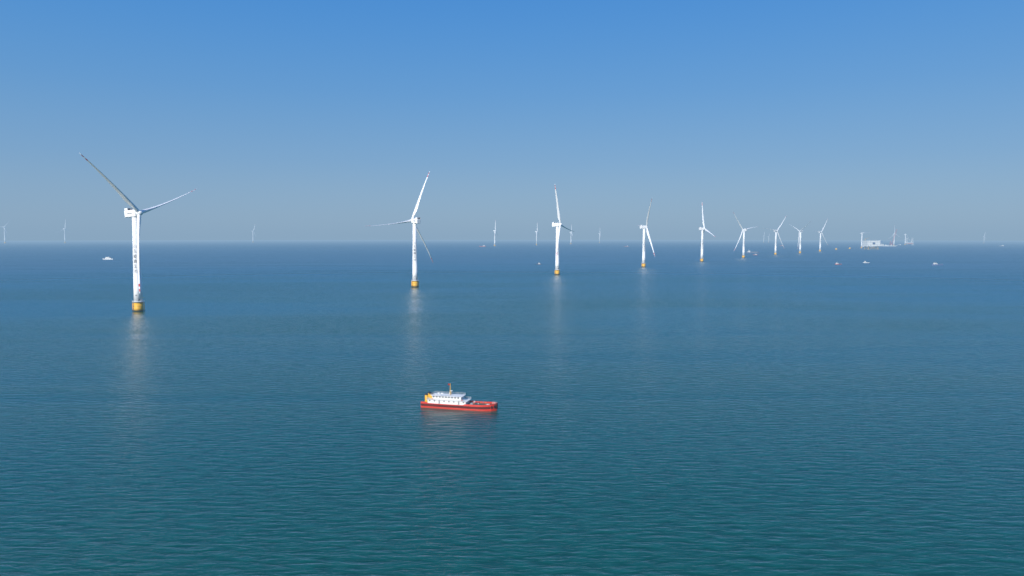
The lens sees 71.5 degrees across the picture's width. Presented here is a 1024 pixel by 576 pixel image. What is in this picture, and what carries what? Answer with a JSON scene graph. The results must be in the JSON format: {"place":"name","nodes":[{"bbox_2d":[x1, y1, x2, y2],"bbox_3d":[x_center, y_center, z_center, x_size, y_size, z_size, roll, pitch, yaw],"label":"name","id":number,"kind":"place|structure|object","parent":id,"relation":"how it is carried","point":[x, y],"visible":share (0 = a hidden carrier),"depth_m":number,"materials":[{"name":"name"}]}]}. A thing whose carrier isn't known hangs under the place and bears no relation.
{"place":"outdoors","nodes":[
{"label":"outdoors","id":0,"kind":"place"},
{"bbox_2d":[0,240,1023,575],"bbox_3d":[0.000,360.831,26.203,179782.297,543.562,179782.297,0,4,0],"label":"sea","id":1,"kind":"structure","parent":0,"point":[256,408],"depth_m":370.60,"materials":[{"name":"liquid"}]},
{"bbox_2d":[59,221,68,242],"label":"turbine","id":2,"kind":"object","parent":1,"relation":"on","point":[64,229],"visible":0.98,"depth_m":10552.95,"materials":[{"name":"white metal"}]},
{"bbox_2d":[81,154,195,311],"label":"turbine","id":3,"kind":"object","parent":1,"relation":"on","point":[136,213],"visible":1,"depth_m":846.82,"materials":[{"name":"grey paint"}]},
{"bbox_2d":[372,171,432,286],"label":"turbine","id":4,"kind":"object","parent":1,"relation":"on","point":[414,222],"visible":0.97,"depth_m":1258.67,"materials":[{"name":"grey paint"}]},
{"bbox_2d":[421,384,497,411],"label":"ship","id":5,"kind":"object","parent":1,"relation":"on","point":[445,400],"visible":1,"depth_m":371.44,"materials":[{"name":"red paint"}]},
{"bbox_2d":[552,187,573,274],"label":"turbine","id":6,"kind":"object","parent":1,"relation":"on","point":[558,228],"visible":0.99,"depth_m":1663.85,"materials":[{"name":"grey paint"}]},
{"bbox_2d":[638,199,654,266],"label":"turbine","id":7,"kind":"object","parent":1,"relation":"on","point":[643,248],"visible":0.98,"depth_m":2077.45,"materials":[{"name":"grey paint"}]},
{"bbox_2d":[699,205,713,261],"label":"turbine","id":8,"kind":"object","parent":1,"relation":"on","point":[701,243],"visible":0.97,"depth_m":2538.45,"materials":[{"name":"grey paint"}]},
{"bbox_2d":[733,212,752,257],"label":"turbine","id":9,"kind":"object","parent":1,"relation":"on","point":[743,249],"visible":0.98,"depth_m":2984.93,"materials":[{"name":"grey paint"}]},
{"bbox_2d":[765,215,786,254],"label":"turbine","id":10,"kind":"object","parent":1,"relation":"on","point":[775,251],"visible":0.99,"depth_m":3473.83,"materials":[{"name":"grey paint"}]},
{"bbox_2d":[788,222,809,252],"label":"turbine","id":11,"kind":"object","parent":1,"relation":"on","point":[800,231],"visible":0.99,"depth_m":3809.34,"materials":[{"name":"grey paint"}]},
{"bbox_2d":[816,219,827,251],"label":"turbine","id":12,"kind":"object","parent":1,"relation":"on","point":[820,232],"visible":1,"depth_m":4281.55,"materials":[{"name":"grey paint"}]},
{"bbox_2d":[863,238,879,248],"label":"offshore substation","id":13,"kind":"object","parent":1,"relation":"on","point":[868,243],"visible":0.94,"depth_m":5082.05,"materials":[{"name":"grey paint"}]},
{"bbox_2d":[880,229,896,245],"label":"vessel","id":14,"kind":"object","parent":1,"relation":"on","point":[890,241],"visible":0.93,"depth_m":6744.85,"materials":[{"name":"clear paint"}]},
{"bbox_2d":[0,0,1023,240],"label":"sky","id":15,"kind":"structure","parent":0,"point":[285,119],"materials":[{"name":"blue"}]}
]}

